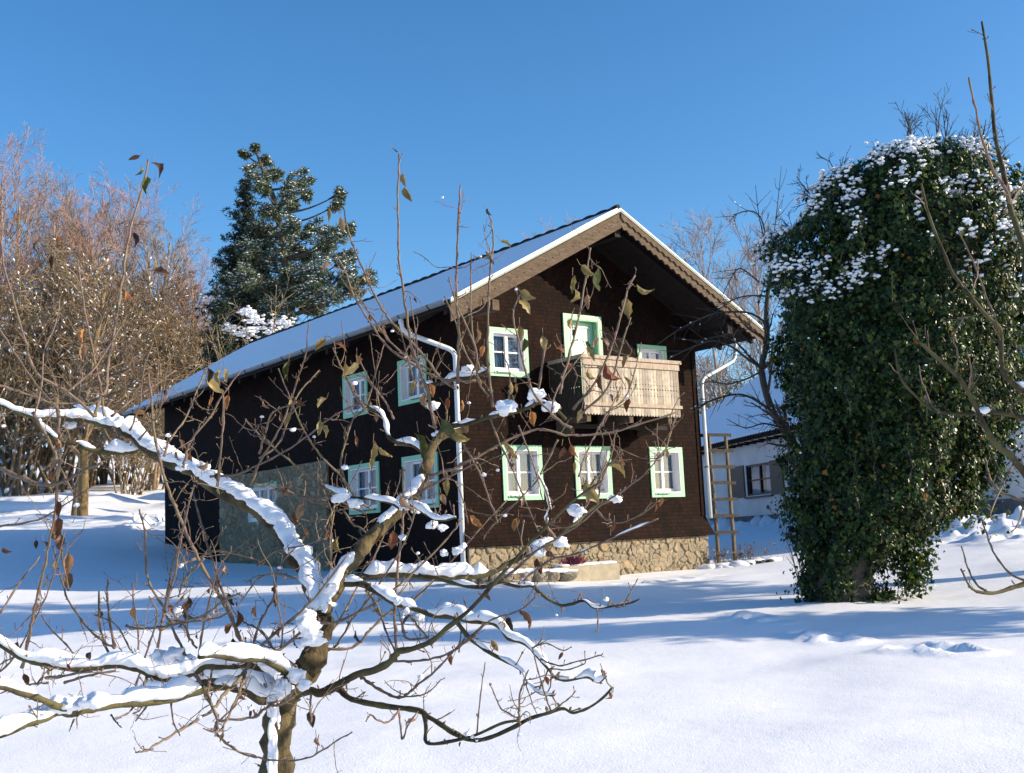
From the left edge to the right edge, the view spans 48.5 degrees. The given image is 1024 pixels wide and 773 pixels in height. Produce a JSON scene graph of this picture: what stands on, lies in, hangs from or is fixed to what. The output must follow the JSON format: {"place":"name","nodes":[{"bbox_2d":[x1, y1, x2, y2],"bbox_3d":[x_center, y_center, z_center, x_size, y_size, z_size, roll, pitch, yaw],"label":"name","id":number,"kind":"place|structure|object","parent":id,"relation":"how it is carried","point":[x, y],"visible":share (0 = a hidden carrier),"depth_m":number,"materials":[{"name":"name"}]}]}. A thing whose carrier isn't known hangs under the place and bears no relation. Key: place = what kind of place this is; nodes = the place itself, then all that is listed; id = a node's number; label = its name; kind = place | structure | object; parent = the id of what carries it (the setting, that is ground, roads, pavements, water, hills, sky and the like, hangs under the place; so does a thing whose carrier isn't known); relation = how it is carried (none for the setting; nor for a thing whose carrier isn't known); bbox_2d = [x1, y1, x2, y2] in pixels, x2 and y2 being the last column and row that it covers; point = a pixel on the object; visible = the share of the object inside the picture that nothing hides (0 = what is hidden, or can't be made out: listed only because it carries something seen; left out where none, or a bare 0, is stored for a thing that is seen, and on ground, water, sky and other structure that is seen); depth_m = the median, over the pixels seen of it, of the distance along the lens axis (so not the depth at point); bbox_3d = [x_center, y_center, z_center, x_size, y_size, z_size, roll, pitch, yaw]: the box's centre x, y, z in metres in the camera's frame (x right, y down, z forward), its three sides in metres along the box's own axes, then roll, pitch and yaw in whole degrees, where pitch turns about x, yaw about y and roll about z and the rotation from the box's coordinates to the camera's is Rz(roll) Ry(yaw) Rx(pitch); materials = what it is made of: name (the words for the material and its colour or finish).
{"place":"outdoors","nodes":[
{"label":"outdoors","id":0,"kind":"place"},
{"bbox_2d":[0,453,1023,772],"bbox_3d":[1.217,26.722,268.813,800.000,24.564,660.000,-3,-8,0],"label":"ground","id":1,"kind":"structure","parent":0,"point":[738,669],"depth_m":11.19,"materials":[{"name":"white snow"}]},
{"bbox_2d":[0,121,53,368],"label":"birch tree","id":2,"kind":"object","parent":1,"relation":"on","point":[2,210],"visible":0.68,"depth_m":64.79,"materials":[{"name":"brown plant"}]},
{"bbox_2d":[0,135,81,473],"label":"birch tree","id":3,"kind":"object","parent":1,"relation":"on","point":[39,209],"visible":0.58,"depth_m":65.41,"materials":[{"name":"brown plant"}]},
{"bbox_2d":[7,186,108,474],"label":"birch tree","id":4,"kind":"object","parent":1,"relation":"on","point":[78,203],"visible":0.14,"depth_m":72.95,"materials":[{"name":"brown plant"}]},
{"bbox_2d":[5,164,122,476],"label":"birch tree","id":5,"kind":"object","parent":1,"relation":"on","point":[54,225],"visible":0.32,"depth_m":70.39,"materials":[{"name":"brown plant"}]},
{"bbox_2d":[23,172,114,474],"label":"birch tree","id":6,"kind":"object","parent":1,"relation":"on","point":[60,224],"visible":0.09,"depth_m":73.79,"materials":[{"name":"brown plant"}]},
{"bbox_2d":[0,265,147,496],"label":"snowy bush","id":7,"kind":"object","parent":1,"relation":"on","point":[15,486],"visible":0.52,"depth_m":58.20,"materials":[{"name":"brown plant"}]},
{"bbox_2d":[0,273,171,494],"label":"snowy bush","id":8,"kind":"object","parent":1,"relation":"on","point":[32,489],"visible":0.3,"depth_m":59.49,"materials":[{"name":"brown plant"}]},
{"bbox_2d":[36,183,136,353],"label":"birch tree","id":9,"kind":"object","parent":1,"relation":"on","point":[91,244],"visible":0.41,"depth_m":67.06,"materials":[{"name":"brown plant"}]},
{"bbox_2d":[21,265,155,515],"bbox_3d":[-17.068,0.390,46.443,5.220,10.763,5.368,-3,-8,0],"label":"broadleaf tree","id":10,"kind":"object","parent":1,"relation":"on","point":[83,479],"visible":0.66,"depth_m":46.02,"materials":[{"name":"brown plant"}]},
{"bbox_2d":[0,230,181,486],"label":"snowy bush","id":11,"kind":"object","parent":1,"relation":"on","point":[8,462],"visible":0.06,"depth_m":65.74,"materials":[{"name":"brown plant"}]},
{"bbox_2d":[0,231,184,491],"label":"snowy bush","id":12,"kind":"object","parent":1,"relation":"on","point":[92,477],"visible":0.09,"depth_m":61.22,"materials":[{"name":"brown plant"}]},
{"bbox_2d":[41,174,160,467],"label":"birch tree","id":13,"kind":"object","parent":1,"relation":"on","point":[82,235],"visible":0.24,"depth_m":68.08,"materials":[{"name":"brown plant"}]},
{"bbox_2d":[41,271,163,515],"bbox_3d":[-16.915,0.471,48.563,4.973,10.948,5.578,-3,-8,0],"label":"broadleaf tree","id":14,"kind":"object","parent":1,"relation":"on","point":[94,320],"visible":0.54,"depth_m":48.19,"materials":[{"name":"brown plant"}]},
{"bbox_2d":[0,226,210,486],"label":"snowy bush","id":15,"kind":"object","parent":1,"relation":"on","point":[72,302],"visible":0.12,"depth_m":64.03,"materials":[{"name":"brown plant"}]},
{"bbox_2d":[13,217,226,484],"bbox_3d":[-22.963,-1.839,66.048,15.378,15.166,16.260,-6,-8,26],"label":"snowy bush","id":16,"kind":"object","parent":1,"relation":"on","point":[103,477],"visible":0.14,"depth_m":62.82,"materials":[{"name":"brown plant"}]},
{"bbox_2d":[75,163,185,470],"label":"birch tree","id":17,"kind":"object","parent":1,"relation":"on","point":[125,219],"visible":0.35,"depth_m":77.34,"materials":[{"name":"brown plant"}]},
{"bbox_2d":[71,371,191,494],"bbox_3d":[-19.148,2.401,57.111,6.757,6.367,6.079,3,-9,-36],"label":"snowy bush","id":18,"kind":"object","parent":1,"relation":"on","point":[147,464],"visible":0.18,"depth_m":56.70,"materials":[{"name":"brown plant"}]},
{"bbox_2d":[53,300,211,490],"bbox_3d":[-19.269,0.337,61.301,10.107,10.586,11.234,-1,-8,-14],"label":"snowy bush","id":19,"kind":"object","parent":1,"relation":"on","point":[154,483],"visible":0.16,"depth_m":60.12,"materials":[{"name":"brown plant"}]},
{"bbox_2d":[52,259,213,482],"bbox_3d":[-20.699,-0.756,67.310,13.538,13.351,14.314,-4,-8,11],"label":"snowy bush","id":20,"kind":"object","parent":1,"relation":"on","point":[189,293],"visible":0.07,"depth_m":64.23,"materials":[{"name":"brown plant"}]},
{"bbox_2d":[103,209,200,372],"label":"birch tree","id":21,"kind":"object","parent":1,"relation":"on","point":[141,235],"visible":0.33,"depth_m":72.79,"materials":[{"name":"brown plant"}]},
{"bbox_2d":[84,286,224,434],"bbox_3d":[-18.264,0.107,64.625,11.758,10.967,11.121,1,-8,-25],"label":"snowy bush","id":22,"kind":"object","parent":1,"relation":"on","point":[183,365],"visible":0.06,"depth_m":61.40,"materials":[{"name":"brown plant"}]},
{"bbox_2d":[120,197,211,478],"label":"birch tree","id":23,"kind":"object","parent":1,"relation":"on","point":[179,249],"visible":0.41,"depth_m":76.19,"materials":[{"name":"brown plant"}]},
{"bbox_2d":[152,247,219,362],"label":"birch tree","id":24,"kind":"object","parent":1,"relation":"on","point":[200,284],"visible":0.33,"depth_m":68.54,"materials":[{"name":"brown plant"}]},
{"bbox_2d":[164,276,220,354],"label":"birch tree","id":25,"kind":"object","parent":1,"relation":"on","point":[196,310],"visible":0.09,"depth_m":69.78,"materials":[{"name":"brown plant"}]},
{"bbox_2d":[199,303,235,368],"bbox_3d":[-13.147,0.998,50.428,3.135,9.544,2.646,-9,-10,41],"label":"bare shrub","id":26,"kind":"object","parent":1,"relation":"on","point":[217,310],"visible":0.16,"depth_m":50.75,"materials":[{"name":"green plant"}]},
{"bbox_2d":[185,173,284,372],"bbox_3d":[-12.713,-2.436,54.448,5.167,16.163,5.067,-3,-8,0],"label":"spruce tree","id":27,"kind":"object","parent":1,"relation":"on","point":[247,211],"visible":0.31,"depth_m":54.52,"materials":[{"name":"green plant"}]},
{"bbox_2d":[142,271,337,425],"bbox_3d":[-10.282,0.608,44.927,12.372,9.400,9.431,-7,-9,33],"label":"snow laden shrub","id":28,"kind":"object","parent":1,"relation":"on","point":[251,332],"visible":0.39,"depth_m":44.21,"materials":[{"name":"white plant"}]},
{"bbox_2d":[209,142,378,331],"bbox_3d":[-10.085,-3.302,52.861,8.235,17.944,5.730,-3,-8,0],"label":"pine tree","id":29,"kind":"object","parent":1,"relation":"on","point":[307,278],"visible":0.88,"depth_m":52.69,"materials":[{"name":"green plant"}]},
{"bbox_2d":[0,147,684,772],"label":"apple tree","id":30,"kind":"object","parent":1,"relation":"on","point":[246,669],"visible":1,"depth_m":3.44,"materials":[{"name":"brown plant"}]},
{"bbox_2d":[121,204,763,580],"bbox_3d":[-3.193,2.042,31.665,9.202,9.946,19.472,3,-9,-36],"label":"farmhouse","id":31,"kind":"object","parent":1,"relation":"on","point":[620,242],"visible":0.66,"depth_m":25.59,"materials":[{"name":"brown wood"}]},
{"bbox_2d":[247,481,276,524],"bbox_3d":[-6.613,3.159,30.604,0.260,1.093,1.978,3,-9,-36],"label":"window","id":32,"kind":"structure","parent":31,"relation":"in","point":[260,492],"depth_m":30.73,"materials":[{"name":"green paint"}]},
{"bbox_2d":[342,371,367,418],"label":"window","id":33,"kind":"structure","parent":31,"relation":"in","point":[362,385],"depth_m":26.94,"materials":[{"name":"green paint"}]},
{"bbox_2d":[348,461,380,514],"bbox_3d":[-3.293,2.352,26.221,0.386,1.150,1.433,3,-9,-36],"label":"window","id":34,"kind":"structure","parent":31,"relation":"in","point":[373,476],"depth_m":26.41,"materials":[{"name":"green paint"}]},
{"bbox_2d":[397,353,427,405],"bbox_3d":[-2.055,-0.127,24.711,0.385,0.997,1.167,3,-9,-36],"label":"window","id":35,"kind":"structure","parent":31,"relation":"in","point":[403,373],"depth_m":25.00,"materials":[{"name":"green paint"}]},
{"bbox_2d":[401,452,439,507],"bbox_3d":[-1.846,2.029,24.275,0.385,1.150,1.433,3,-9,-36],"label":"window","id":36,"kind":"structure","parent":31,"relation":"in","point":[408,462],"depth_m":24.37,"materials":[{"name":"green paint"}]},
{"bbox_2d":[488,326,529,377],"bbox_3d":[-0.126,-0.705,24.042,1.024,1.035,0.317,3,-9,-36],"label":"window","id":37,"kind":"structure","parent":31,"relation":"in","point":[498,335],"depth_m":24.05,"materials":[{"name":"green paint"}]},
{"bbox_2d":[501,445,543,500],"bbox_3d":[0.147,1.815,23.870,1.043,1.150,0.387,3,-9,-36],"label":"window","id":38,"kind":"structure","parent":31,"relation":"in","point":[523,469],"depth_m":23.96,"materials":[{"name":"green paint"}]},
{"bbox_2d":[562,313,604,403],"bbox_3d":[1.543,-0.470,25.250,1.104,2.231,0.240,3,-9,-36],"label":"door","id":39,"kind":"structure","parent":31,"relation":"in","point":[589,327],"depth_m":25.40,"materials":[{"name":"green paint"}]},
{"bbox_2d":[573,446,612,498],"bbox_3d":[1.707,1.896,25.021,1.043,1.150,0.387,3,-9,-36],"label":"window","id":40,"kind":"structure","parent":31,"relation":"in","point":[607,483],"depth_m":25.12,"materials":[{"name":"green paint"}]},
{"bbox_2d":[636,344,666,359],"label":"window","id":41,"kind":"structure","parent":31,"relation":"in","point":[646,351],"depth_m":26.54,"materials":[{"name":"green paint"}]},
{"bbox_2d":[649,447,684,496],"bbox_3d":[3.496,1.989,26.339,1.043,1.150,0.387,3,-9,-36],"label":"window","id":42,"kind":"structure","parent":31,"relation":"in","point":[661,479],"depth_m":26.46,"materials":[{"name":"green paint"}]},
{"bbox_2d":[467,568,578,583],"bbox_3d":[0.139,3.783,22.521,3.019,0.444,0.618,3,-10,-37],"label":"stone edge","id":43,"kind":"object","parent":1,"relation":"on","point":[562,574],"visible":0.55,"depth_m":22.58,"materials":[{"name":"white"}]},
{"bbox_2d":[517,211,578,238],"bbox_3d":[3.057,-1.740,63.024,6.217,16.671,5.672,-7,-9,32],"label":"birch tree","id":44,"kind":"object","parent":1,"relation":"on","point":[546,225],"visible":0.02,"depth_m":64.36,"materials":[{"name":"brown plant"}]},
{"bbox_2d":[550,560,619,581],"bbox_3d":[1.567,3.993,23.797,1.696,0.643,0.454,3,-9,-36],"label":"concrete trough","id":45,"kind":"object","parent":1,"relation":"on","point":[600,570],"visible":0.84,"depth_m":23.69,"materials":[{"name":"white concrete"}]},
{"bbox_2d":[558,555,587,565],"bbox_3d":[1.233,3.605,23.530,0.697,0.301,0.411,-3,-8,0],"label":"heather plant","id":46,"kind":"object","parent":45,"relation":"in","point":[571,560],"visible":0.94,"depth_m":23.49,"materials":[{"name":"purple plant"}]},
{"bbox_2d":[658,206,778,409],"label":"bare tree","id":47,"kind":"object","parent":1,"relation":"on","point":[714,364],"visible":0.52,"depth_m":66.44,"materials":[{"name":"brown plant"}]},
{"bbox_2d":[657,166,810,500],"bbox_3d":[3.991,-0.216,18.683,3.389,7.352,1.975,-3,-8,0],"label":"dark fruit tree","id":48,"kind":"object","parent":1,"relation":"on","point":[783,426],"visible":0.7,"depth_m":18.84,"materials":[{"name":"brown plant"}]},
{"bbox_2d":[697,342,770,413],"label":"snowy bush","id":49,"kind":"object","parent":1,"relation":"on","point":[745,374],"visible":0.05,"depth_m":65.71,"materials":[{"name":"brown plant"}]},
{"bbox_2d":[697,345,773,412],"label":"snowy bush","id":50,"kind":"object","parent":1,"relation":"on","point":[729,371],"visible":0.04,"depth_m":71.21,"materials":[{"name":"brown plant"}]},
{"bbox_2d":[696,539,783,568],"bbox_3d":[5.245,3.974,26.712,2.340,0.739,1.272,-3,-8,0],"label":"snowy plant bed","id":51,"kind":"object","parent":1,"relation":"on","point":[728,563],"visible":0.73,"depth_m":26.44,"materials":[{"name":"white snow"}]},
{"bbox_2d":[701,433,738,561],"bbox_3d":[4.741,2.756,27.352,0.536,3.293,1.327,5,-10,-43],"label":"wooden ladder","id":52,"kind":"object","parent":51,"relation":"on","point":[730,499],"visible":0.87,"depth_m":27.08,"materials":[{"name":"brown wood"}]},
{"bbox_2d":[711,204,792,378],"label":"bare tree","id":53,"kind":"object","parent":1,"relation":"on","point":[753,344],"visible":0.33,"depth_m":70.38,"materials":[{"name":"brown plant"}]},
{"bbox_2d":[699,277,1023,522],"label":"white house","id":54,"kind":"structure","parent":1,"relation":"on","point":[757,487],"depth_m":44.49,"materials":[{"name":"paint"}]},
{"bbox_2d":[744,462,773,498],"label":"window","id":55,"kind":"structure","parent":54,"relation":"in","point":[760,480],"depth_m":43.59,"materials":[{"name":"white"}]},
{"bbox_2d":[750,82,1023,603],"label":"ivy clad tree","id":56,"kind":"object","parent":1,"relation":"on","point":[884,465],"visible":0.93,"depth_m":16.16,"materials":[{"name":"green plant"}]},
{"bbox_2d":[888,21,1023,594],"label":"young fruit tree","id":57,"kind":"object","parent":1,"relation":"on","point":[1018,386],"visible":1,"depth_m":4.60,"materials":[{"name":"brown plant"}]},
{"bbox_2d":[0,0,1023,455],"label":"sky","id":58,"kind":"structure","parent":0,"point":[658,110],"materials":[{"name":"blue"}]}
]}

